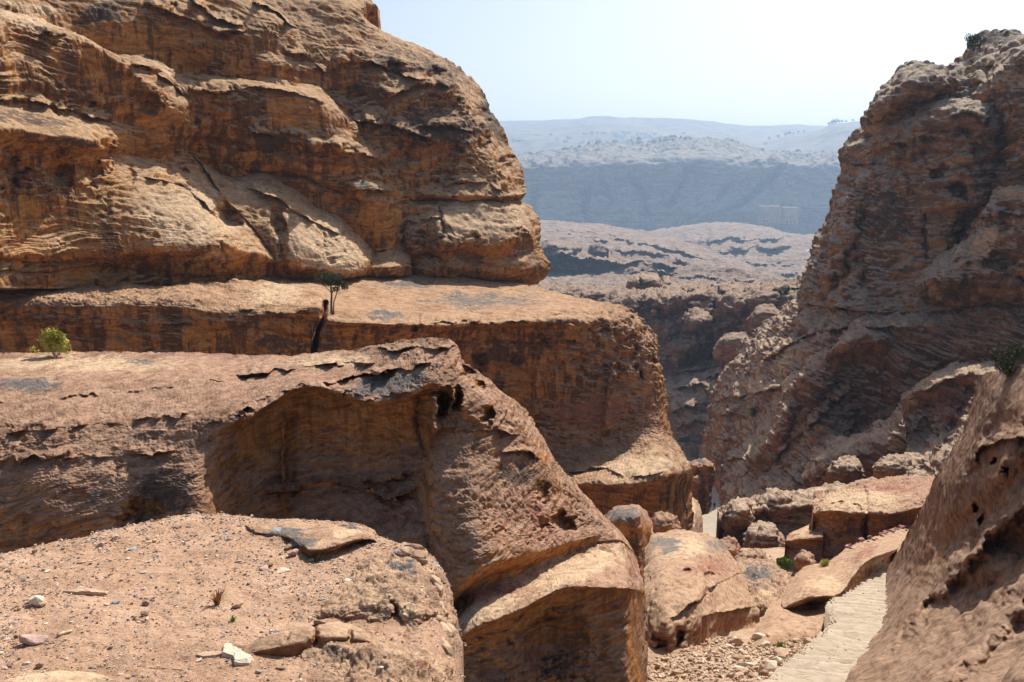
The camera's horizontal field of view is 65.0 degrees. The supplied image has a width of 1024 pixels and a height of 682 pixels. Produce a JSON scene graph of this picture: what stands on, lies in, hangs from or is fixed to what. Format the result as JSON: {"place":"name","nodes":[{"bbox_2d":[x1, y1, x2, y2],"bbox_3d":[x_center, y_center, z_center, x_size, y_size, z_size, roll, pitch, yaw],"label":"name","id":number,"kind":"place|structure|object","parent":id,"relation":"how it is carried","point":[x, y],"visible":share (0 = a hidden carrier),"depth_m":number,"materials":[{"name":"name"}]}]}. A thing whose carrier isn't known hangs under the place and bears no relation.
{"place":"outdoors","nodes":[
{"label":"outdoors","id":0,"kind":"place"},
{"bbox_2d":[0,511,465,681],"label":"dirt ground","id":1,"kind":"structure","parent":0,"point":[122,628],"depth_m":4.04,"materials":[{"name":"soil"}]},
{"bbox_2d":[19,634,48,645],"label":"loose stone","id":2,"kind":"object","parent":1,"relation":"on","point":[31,639],"visible":1,"depth_m":3.57,"materials":[{"name":"stone"}]},
{"bbox_2d":[29,595,43,606],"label":"loose stone","id":3,"kind":"object","parent":1,"relation":"on","point":[35,600],"visible":0.98,"depth_m":4.02,"materials":[{"name":"stone"}]},
{"bbox_2d":[0,670,116,681],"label":"boulder","id":4,"kind":"object","parent":1,"relation":"on","point":[66,676],"visible":0.92,"depth_m":3.22,"materials":[{"name":"beige stone"}]},
{"bbox_2d":[57,629,71,636],"bbox_3d":[-2.045,1.331,3.670,0.021,0.034,0.078,3,12,12],"label":"stick","id":5,"kind":"object","parent":1,"relation":"on","point":[63,633],"visible":1,"depth_m":3.66,"materials":[{"name":"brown wood"}]},
{"bbox_2d":[62,588,107,595],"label":"loose stone","id":6,"kind":"object","parent":1,"relation":"on","point":[87,591],"visible":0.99,"depth_m":4.20,"materials":[{"name":"stone"}]},
{"bbox_2d":[141,599,149,605],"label":"loose stone","id":7,"kind":"object","parent":1,"relation":"on","point":[145,602],"visible":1,"depth_m":4.05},
{"bbox_2d":[144,595,155,600],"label":"loose stone","id":8,"kind":"object","parent":1,"relation":"on","point":[151,597],"visible":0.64,"depth_m":4.12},
{"bbox_2d":[195,651,221,658],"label":"loose stone","id":9,"kind":"object","parent":1,"relation":"on","point":[209,654],"visible":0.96,"depth_m":3.44,"materials":[{"name":"stone"}]},
{"bbox_2d":[206,587,226,604],"bbox_3d":[-1.485,1.292,4.040,0.122,0.083,0.095,-4,13,-19],"label":"grass tuft","id":10,"kind":"object","parent":1,"relation":"on","point":[217,598],"visible":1,"depth_m":4.04,"materials":[{"name":"plant"}]},
{"bbox_2d":[231,601,242,607],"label":"loose stone","id":11,"kind":"object","parent":1,"relation":"on","point":[239,604],"visible":1,"depth_m":4.00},
{"bbox_2d":[221,643,253,665],"bbox_3d":[-1.196,1.351,3.444,0.230,0.068,0.090,10,16,40],"label":"loose stone","id":12,"kind":"object","parent":1,"relation":"on","point":[237,656],"visible":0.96,"depth_m":3.42,"materials":[{"name":"stone"}]},
{"bbox_2d":[259,565,267,570],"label":"loose stone","id":13,"kind":"object","parent":1,"relation":"on","point":[263,568],"visible":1,"depth_m":4.58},
{"bbox_2d":[276,567,290,572],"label":"loose stone","id":14,"kind":"object","parent":1,"relation":"on","point":[282,569],"visible":1,"depth_m":4.55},
{"bbox_2d":[287,549,298,556],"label":"loose stone","id":15,"kind":"object","parent":1,"relation":"on","point":[293,552],"visible":1,"depth_m":4.84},
{"bbox_2d":[243,518,377,562],"bbox_3d":[-1.278,1.348,5.452,0.798,0.539,1.213,-11,16,-42],"label":"rock slab","id":16,"kind":"object","parent":1,"relation":"on","point":[319,543],"visible":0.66,"depth_m":5.15,"materials":[{"name":"brown stone"}]},
{"bbox_2d":[243,621,377,656],"bbox_3d":[-0.924,1.423,3.715,0.589,0.320,0.391,-3,12,-13],"label":"boulder","id":17,"kind":"object","parent":1,"relation":"on","point":[295,640],"visible":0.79,"depth_m":3.56,"materials":[{"name":"brown stone"}]},
{"bbox_2d":[313,620,325,624],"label":"loose stone","id":18,"kind":"object","parent":17,"relation":"on","point":[316,622],"visible":0.98,"depth_m":3.75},
{"bbox_2d":[299,542,458,681],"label":"rock slab","id":19,"kind":"object","parent":1,"relation":"on","point":[357,662],"visible":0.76,"depth_m":3.87,"materials":[{"name":"brown stone"}]},
{"bbox_2d":[400,546,414,555],"bbox_3d":[-0.621,1.269,4.814,0.084,0.073,0.095,8,7,28],"label":"rim block","id":20,"kind":"object","parent":19,"relation":"on","point":[406,551],"depth_m":4.79,"materials":[{"name":"beige stone"}]},
{"bbox_2d":[410,549,426,558],"bbox_3d":[-0.555,1.282,4.782,0.094,0.061,0.109,3,12,13],"label":"rim block","id":21,"kind":"object","parent":19,"relation":"on","point":[419,553],"depth_m":4.76,"materials":[{"name":"brown stone"}]},
{"bbox_2d":[417,558,427,564],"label":"rim block","id":22,"kind":"object","parent":19,"relation":"on","point":[423,561],"depth_m":4.68,"materials":[{"name":"brown stone"}]},
{"bbox_2d":[428,575,440,584],"bbox_3d":[-0.421,1.312,4.357,0.086,0.075,0.097,38,-7,-13],"label":"rim block","id":23,"kind":"object","parent":19,"relation":"on","point":[434,579],"depth_m":4.33,"materials":[{"name":"beige stone"}]},
{"bbox_2d":[433,583,443,597],"bbox_3d":[-0.399,1.341,4.321,0.076,0.067,0.087,38,-7,17],"label":"rim block","id":24,"kind":"object","parent":19,"relation":"on","point":[440,588],"depth_m":4.30,"materials":[{"name":"beige stone"}]},
{"bbox_2d":[435,571,447,584],"bbox_3d":[-0.420,1.386,4.684,0.094,0.058,0.077,36,-2,32],"label":"rim block","id":25,"kind":"object","parent":19,"relation":"on","point":[441,576],"depth_m":4.67,"materials":[{"name":"brown stone"}]},
{"bbox_2d":[446,622,455,631],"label":"rim block","id":26,"kind":"object","parent":19,"relation":"on","point":[451,627],"depth_m":4.00,"materials":[{"name":"beige stone"}]},
{"bbox_2d":[331,542,451,609],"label":"gravel","id":27,"kind":"structure","parent":1,"relation":"on","point":[391,585],"depth_m":4.34,"materials":[{"name":"gravel"}]},
{"bbox_2d":[404,543,423,549],"bbox_3d":[-0.605,1.274,4.913,0.124,0.077,0.102,18,-14,-7],"label":"rim block","id":28,"kind":"object","parent":1,"relation":"on","point":[417,546],"depth_m":4.88,"materials":[{"name":"brown stone"}]},
{"bbox_2d":[439,622,451,637],"bbox_3d":[-0.329,1.410,3.914,0.075,0.057,0.092,23,21,-12],"label":"rim block","id":29,"kind":"object","parent":1,"relation":"on","point":[445,628],"depth_m":3.89,"materials":[{"name":"beige stone"}]},
{"bbox_2d":[440,638,453,656],"bbox_3d":[-0.308,1.423,3.728,0.079,0.060,0.096,37,10,-10],"label":"rim block","id":30,"kind":"object","parent":1,"relation":"on","point":[446,647],"depth_m":3.70,"materials":[{"name":"beige stone"}]},
{"bbox_2d":[530,240,779,285],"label":"plateau","id":31,"kind":"structure","parent":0,"point":[598,263],"depth_m":607.30,"materials":[{"name":"stone"}]},
{"bbox_2d":[498,116,826,153],"bbox_3d":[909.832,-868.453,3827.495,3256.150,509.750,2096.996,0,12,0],"label":"hills","id":32,"kind":"structure","parent":0,"point":[524,136],"depth_m":4087.64,"materials":[{"name":"stone"}]},
{"bbox_2d":[540,220,788,279],"bbox_3d":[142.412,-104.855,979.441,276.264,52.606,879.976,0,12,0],"label":"valley hill","id":33,"kind":"structure","parent":0,"point":[632,244],"depth_m":951.10,"materials":[{"name":"stone"}]},
{"bbox_2d":[516,135,840,234],"bbox_3d":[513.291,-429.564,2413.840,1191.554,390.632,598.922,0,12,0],"label":"rock massif","id":34,"kind":"structure","parent":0,"point":[667,182],"depth_m":2226.38,"materials":[{"name":"stone"}]},
{"bbox_2d":[664,357,723,458],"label":"rocky slope","id":35,"kind":"structure","parent":0,"point":[688,389],"depth_m":214.84,"materials":[{"name":"beige stone"}]},
{"bbox_2d":[712,332,750,366],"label":"rock block","id":36,"kind":"object","parent":35,"relation":"on","point":[724,351],"visible":0.61,"depth_m":194.95,"materials":[{"name":"red stone"}]},
{"bbox_2d":[372,0,1023,125],"label":"sky","id":37,"kind":"structure","parent":0,"point":[740,62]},
{"bbox_2d":[684,452,721,536],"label":"gorge path","id":38,"kind":"structure","parent":0,"point":[709,522],"depth_m":172.56,"materials":[{"name":"sand"}]},
{"bbox_2d":[678,435,699,454],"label":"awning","id":39,"kind":"object","parent":38,"relation":"on","point":[689,438],"visible":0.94,"depth_m":208.31,"materials":[{"name":"black fabric"}]},
{"bbox_2d":[647,547,801,681],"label":"gully bed","id":40,"kind":"object","parent":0,"point":[774,554],"visible":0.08,"depth_m":18.83,"materials":[{"name":"soil"}]},
{"bbox_2d":[0,337,647,681],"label":"rock outcrop","id":41,"kind":"object","parent":40,"relation":"on","point":[438,450],"visible":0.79,"depth_m":14.95,"materials":[{"name":"orange stone"}]},
{"bbox_2d":[28,346,49,355],"bbox_3d":[-11.474,0.250,19.514,0.548,0.247,0.201,3,12,13],"label":"shrub","id":42,"kind":"object","parent":41,"relation":"on","point":[35,351],"visible":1,"depth_m":19.52,"materials":[{"name":"green plant"}]},
{"bbox_2d":[37,327,72,355],"bbox_3d":[-11.084,0.047,19.465,0.800,0.765,0.483,0,12,0],"label":"shrub","id":43,"kind":"object","parent":41,"relation":"on","point":[54,338],"visible":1,"depth_m":19.38,"materials":[{"name":"green plant"}]},
{"bbox_2d":[603,504,653,577],"bbox_3d":[4.990,8.381,33.570,2.360,3.827,4.559,0,12,0],"label":"boulder","id":44,"kind":"object","parent":40,"relation":"on","point":[633,523],"visible":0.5,"depth_m":31.90,"materials":[{"name":"orange stone"}]},
{"bbox_2d":[643,529,759,651],"bbox_3d":[5.913,8.069,24.945,3.675,5.331,13.059,2,12,10],"label":"boulder","id":45,"kind":"object","parent":40,"relation":"on","point":[696,590],"visible":0.84,"depth_m":22.76,"materials":[{"name":"brown stone"}]},
{"bbox_2d":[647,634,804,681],"bbox_3d":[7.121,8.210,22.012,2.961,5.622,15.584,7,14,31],"label":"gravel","id":46,"kind":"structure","parent":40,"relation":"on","point":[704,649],"depth_m":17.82,"materials":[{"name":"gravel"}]},
{"bbox_2d":[735,667,748,674],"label":"rubble stone","id":47,"kind":"object","parent":46,"relation":"on","point":[744,670],"visible":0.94,"depth_m":16.72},
{"bbox_2d":[803,637,811,643],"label":"rubble stone","id":48,"kind":"object","parent":46,"relation":"on","point":[806,640],"visible":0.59,"depth_m":20.04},
{"bbox_2d":[720,536,740,558],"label":"boulder","id":49,"kind":"object","parent":40,"relation":"on","point":[732,545],"visible":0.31,"depth_m":44.09,"materials":[{"name":"orange stone"}]},
{"bbox_2d":[729,638,743,646],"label":"rubble stone","id":50,"kind":"object","parent":40,"relation":"on","point":[737,642],"visible":0.72,"depth_m":19.98,"materials":[{"name":"stone"}]},
{"bbox_2d":[733,654,744,660],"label":"rubble stone","id":51,"kind":"object","parent":40,"relation":"on","point":[737,657],"visible":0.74,"depth_m":17.64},
{"bbox_2d":[737,662,753,666],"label":"rubble stone","id":52,"kind":"object","parent":40,"relation":"on","point":[744,664],"visible":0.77,"depth_m":17.25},
{"bbox_2d":[734,548,767,559],"bbox_3d":[11.585,10.447,38.991,1.607,2.642,5.686,3,12,15],"label":"boulder","id":53,"kind":"object","parent":40,"relation":"on","point":[758,553],"visible":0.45,"depth_m":36.83,"materials":[{"name":"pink stone"}]},
{"bbox_2d":[752,632,764,639],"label":"rubble stone","id":54,"kind":"object","parent":40,"relation":"on","point":[755,636],"visible":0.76,"depth_m":20.69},
{"bbox_2d":[758,669,768,675],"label":"rubble stone","id":55,"kind":"object","parent":40,"relation":"on","point":[763,672],"visible":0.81,"depth_m":16.53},
{"bbox_2d":[736,555,792,615],"bbox_3d":[9.615,9.337,30.032,2.239,3.061,7.211,3,12,14],"label":"boulder","id":56,"kind":"object","parent":40,"relation":"on","point":[767,580],"visible":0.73,"depth_m":29.23,"materials":[{"name":"brown stone"}]},
{"bbox_2d":[760,641,769,646],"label":"rubble stone","id":57,"kind":"object","parent":40,"relation":"on","point":[765,643],"visible":0.82,"depth_m":19.63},
{"bbox_2d":[765,660,776,671],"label":"rubble stone","id":58,"kind":"object","parent":40,"relation":"on","point":[770,665],"visible":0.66,"depth_m":16.83,"materials":[{"name":"stone"}]},
{"bbox_2d":[772,656,782,664],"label":"rubble stone","id":59,"kind":"object","parent":40,"relation":"on","point":[779,660],"visible":0.85,"depth_m":17.63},
{"bbox_2d":[774,640,786,647],"bbox_3d":[6.256,7.184,18.761,0.319,0.332,0.371,0,12,0],"label":"grass tuft","id":60,"kind":"object","parent":40,"relation":"on","point":[778,645],"visible":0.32,"depth_m":18.80,"materials":[{"name":"green plant"}]},
{"bbox_2d":[773,647,788,656],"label":"rubble stone","id":61,"kind":"object","parent":40,"relation":"on","point":[777,650],"visible":0.69,"depth_m":18.39,"materials":[{"name":"stone"}]},
{"bbox_2d":[777,651,785,658],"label":"rubble stone","id":62,"kind":"object","parent":40,"relation":"on","point":[782,655],"visible":0.75,"depth_m":18.07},
{"bbox_2d":[776,556,793,571],"bbox_3d":[13.146,10.867,38.698,0.854,0.996,0.763,-9,15,-37],"label":"shrub","id":63,"kind":"object","parent":40,"relation":"on","point":[784,563],"visible":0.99,"depth_m":38.55,"materials":[{"name":"green plant"}]},
{"bbox_2d":[752,599,823,646],"bbox_3d":[7.945,8.292,22.921,1.677,2.617,6.741,5,13,24],"label":"boulder","id":64,"kind":"object","parent":40,"relation":"on","point":[779,622],"visible":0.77,"depth_m":21.98,"materials":[{"name":"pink stone"}]},
{"bbox_2d":[784,525,822,569],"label":"rock block","id":65,"kind":"object","parent":40,"relation":"on","point":[804,538],"visible":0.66,"depth_m":40.53,"materials":[{"name":"orange stone"}]},
{"bbox_2d":[793,549,815,569],"bbox_3d":[13.944,10.301,38.288,1.001,2.497,5.301,4,13,20],"label":"boulder","id":66,"kind":"object","parent":40,"relation":"on","point":[802,558],"visible":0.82,"depth_m":35.99,"materials":[{"name":"brown stone"}]},
{"bbox_2d":[779,524,912,629],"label":"rock ridge","id":67,"kind":"object","parent":40,"relation":"on","point":[812,589],"visible":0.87,"depth_m":28.11,"materials":[{"name":"brown stone"}]},
{"bbox_2d":[818,558,829,566],"bbox_3d":[11.846,8.449,30.491,0.406,0.473,0.456,7,14,31],"label":"shrub","id":68,"kind":"object","parent":67,"relation":"on","point":[824,563],"visible":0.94,"depth_m":30.43,"materials":[{"name":"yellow plant"}]},
{"bbox_2d":[648,221,814,277],"bbox_3d":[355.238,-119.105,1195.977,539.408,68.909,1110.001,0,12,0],"label":"valley hill","id":69,"kind":"structure","parent":0,"point":[784,254],"depth_m":1229.54,"materials":[{"name":"stone"}]},
{"bbox_2d":[752,121,860,151],"bbox_3d":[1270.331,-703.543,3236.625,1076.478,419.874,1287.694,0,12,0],"label":"hill","id":70,"kind":"structure","parent":0,"point":[832,137],"depth_m":3290.72,"materials":[{"name":"stone"}]},
{"bbox_2d":[762,570,886,681],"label":"path","id":71,"kind":"structure","parent":0,"point":[865,626],"depth_m":19.03,"materials":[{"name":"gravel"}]},
{"bbox_2d":[700,299,1023,499],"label":"rock slope","id":72,"kind":"structure","parent":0,"point":[782,344],"depth_m":101.22,"materials":[{"name":"stone"}]},
{"bbox_2d":[748,407,756,416],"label":"shrub","id":73,"kind":"object","parent":72,"relation":"on","point":[752,413],"visible":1,"depth_m":112.26,"materials":[{"name":"green plant"}]},
{"bbox_2d":[718,319,924,505],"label":"rock spur","id":74,"kind":"structure","parent":72,"relation":"attached to","point":[836,412],"depth_m":95.97,"materials":[{"name":"stone"}]},
{"bbox_2d":[739,347,844,476],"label":"rock rib","id":75,"kind":"object","parent":74,"relation":"attached to","point":[798,396],"visible":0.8,"depth_m":98.66,"materials":[{"name":"stone"}]},
{"bbox_2d":[801,408,906,488],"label":"rock slab","id":76,"kind":"object","parent":74,"relation":"on","point":[874,443],"visible":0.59,"depth_m":78.13,"materials":[{"name":"stone"}]},
{"bbox_2d":[825,316,893,384],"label":"rock block","id":77,"kind":"object","parent":74,"relation":"on","point":[850,346],"visible":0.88,"depth_m":93.87,"materials":[{"name":"stone"}]},
{"bbox_2d":[795,29,1023,313],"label":"sandstone cliff","id":78,"kind":"structure","parent":72,"relation":"on","point":[925,213],"depth_m":97.48,"materials":[{"name":"stone"}]},
{"bbox_2d":[964,33,981,50],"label":"shrub","id":79,"kind":"object","parent":78,"relation":"on","point":[970,41],"visible":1,"depth_m":107.83,"materials":[{"name":"green plant"}]},
{"bbox_2d":[895,361,1023,476],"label":"rock spur","id":80,"kind":"structure","parent":72,"relation":"attached to","point":[935,407],"depth_m":75.00,"materials":[{"name":"stone"}]},
{"bbox_2d":[872,453,919,478],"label":"boulder","id":81,"kind":"object","parent":80,"relation":"on","point":[892,465],"visible":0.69,"depth_m":66.25,"materials":[{"name":"stone"}]},
{"bbox_3d":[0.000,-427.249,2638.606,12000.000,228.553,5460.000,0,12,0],"label":"ground","id":82,"kind":"structure","parent":0,"visible":0},
{"bbox_2d":[0,274,693,530],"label":"rock terrace","id":83,"kind":"object","parent":82,"relation":"on","point":[581,381],"visible":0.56,"depth_m":61.85,"materials":[{"name":"brown stone"}]},
{"bbox_2d":[0,0,550,289],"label":"sandstone cliff","id":84,"kind":"structure","parent":83,"relation":"on","point":[155,143],"depth_m":69.45,"materials":[{"name":"stone"}]},
{"bbox_2d":[313,272,348,314],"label":"juniper tree","id":85,"kind":"object","parent":83,"relation":"on","point":[328,278],"visible":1,"depth_m":54.70,"materials":[{"name":"green plant"}]},
{"bbox_2d":[533,277,799,376],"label":"canyon wall","id":86,"kind":"structure","parent":82,"relation":"on","point":[663,315],"depth_m":239.42,"materials":[{"name":"red stone"}]},
{"bbox_2d":[581,287,614,300],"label":"rock block","id":87,"kind":"object","parent":86,"relation":"on","point":[595,294],"visible":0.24,"depth_m":265.20,"materials":[{"name":"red stone"}]},
{"bbox_2d":[626,272,662,288],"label":"rock stack","id":88,"kind":"object","parent":86,"relation":"on","point":[645,280],"visible":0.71,"depth_m":273.07,"materials":[{"name":"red stone"}]},
{"bbox_2d":[661,275,675,285],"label":"rock stack","id":89,"kind":"object","parent":86,"relation":"on","point":[667,280],"visible":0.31,"depth_m":295.01,"materials":[{"name":"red stone"}]},
{"bbox_2d":[678,334,712,365],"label":"rock pedestal","id":90,"kind":"object","parent":86,"relation":"on","point":[694,359],"visible":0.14,"depth_m":240.98,"materials":[{"name":"grey stone"}]},
{"bbox_2d":[679,308,705,331],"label":"boulder","id":91,"kind":"object","parent":90,"relation":"on","point":[686,316],"visible":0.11,"depth_m":235.97,"materials":[{"name":"red stone"}]},
{"bbox_2d":[708,306,733,348],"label":"rock block","id":92,"kind":"object","parent":86,"relation":"on","point":[718,317],"visible":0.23,"depth_m":231.05,"materials":[{"name":"red stone"}]},
{"bbox_2d":[717,292,743,306],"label":"rock block","id":93,"kind":"object","parent":92,"relation":"on","point":[739,296],"visible":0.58,"depth_m":228.17,"materials":[{"name":"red stone"}]},
{"bbox_2d":[746,304,778,336],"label":"rock block","id":94,"kind":"object","parent":86,"relation":"on","point":[758,315],"visible":0.48,"depth_m":201.63,"materials":[{"name":"red stone"}]},
{"bbox_2d":[744,289,782,310],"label":"rock block","id":95,"kind":"object","parent":86,"relation":"on","point":[756,298],"visible":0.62,"depth_m":215.52,"materials":[{"name":"red stone"}]},
{"bbox_2d":[774,284,788,293],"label":"shrub","id":96,"kind":"object","parent":86,"relation":"on","point":[785,287],"visible":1,"depth_m":217.12,"materials":[{"name":"green plant"}]},
{"bbox_2d":[651,511,681,533],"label":"boulder","id":97,"kind":"object","parent":82,"relation":"on","point":[662,521],"visible":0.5,"depth_m":43.31,"materials":[{"name":"orange stone"}]},
{"bbox_2d":[690,497,702,532],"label":"boulder","id":98,"kind":"object","parent":82,"relation":"on","point":[697,521],"visible":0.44,"depth_m":92.17,"materials":[{"name":"beige stone"}]},
{"bbox_2d":[689,458,715,514],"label":"rock pillar","id":99,"kind":"object","parent":82,"relation":"on","point":[703,474],"visible":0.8,"depth_m":114.99,"materials":[{"name":"orange stone"}]},
{"bbox_2d":[756,206,781,222],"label":"rock tomb","id":100,"kind":"object","parent":82,"relation":"on","point":[768,214],"visible":1,"depth_m":2066.34,"materials":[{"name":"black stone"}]},
{"bbox_2d":[781,207,798,223],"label":"rock tomb","id":101,"kind":"object","parent":82,"relation":"on","point":[789,215],"visible":0.99,"depth_m":2062.26,"materials":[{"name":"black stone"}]},
{"bbox_2d":[716,476,891,547],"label":"rock ledge","id":102,"kind":"object","parent":82,"relation":"on","point":[801,509],"visible":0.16,"depth_m":58.84,"materials":[{"name":"stone"}]},
{"bbox_2d":[721,499,755,530],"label":"rock block","id":103,"kind":"object","parent":102,"relation":"on","point":[738,515],"visible":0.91,"depth_m":55.36,"materials":[{"name":"stone"}]},
{"bbox_2d":[742,520,785,548],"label":"rock block","id":104,"kind":"object","parent":102,"relation":"on","point":[760,534],"visible":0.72,"depth_m":50.26,"materials":[{"name":"stone"}]},
{"bbox_2d":[755,487,797,518],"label":"rock block","id":105,"kind":"object","parent":102,"relation":"on","point":[772,498],"visible":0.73,"depth_m":58.27,"materials":[{"name":"stone"}]},
{"bbox_2d":[825,455,865,483],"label":"boulder","id":106,"kind":"object","parent":82,"relation":"on","point":[847,469],"visible":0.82,"depth_m":70.56,"materials":[{"name":"stone"}]},
{"bbox_2d":[809,475,934,560],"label":"rock ledge","id":107,"kind":"object","parent":82,"relation":"on","point":[842,517],"visible":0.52,"depth_m":40.69,"materials":[{"name":"orange stone"}]},
{"bbox_2d":[903,468,931,476],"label":"boulder","id":108,"kind":"object","parent":82,"relation":"on","point":[916,472],"visible":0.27,"depth_m":50.64,"materials":[{"name":"stone"}]},
{"bbox_2d":[845,366,1023,681],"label":"rock buttress","id":109,"kind":"object","parent":82,"relation":"on","point":[954,592],"visible":0.98,"depth_m":16.03,"materials":[{"name":"stone"}]},
{"bbox_2d":[991,339,1023,376],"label":"juniper bush","id":110,"kind":"object","parent":109,"relation":"on","point":[1006,365],"visible":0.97,"depth_m":17.80,"materials":[{"name":"green plant"}]},
{"bbox_2d":[1001,656,1023,681],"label":"boulder","id":111,"kind":"object","parent":109,"relation":"on","point":[1015,672],"visible":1,"depth_m":6.66,"materials":[{"name":"stone"}]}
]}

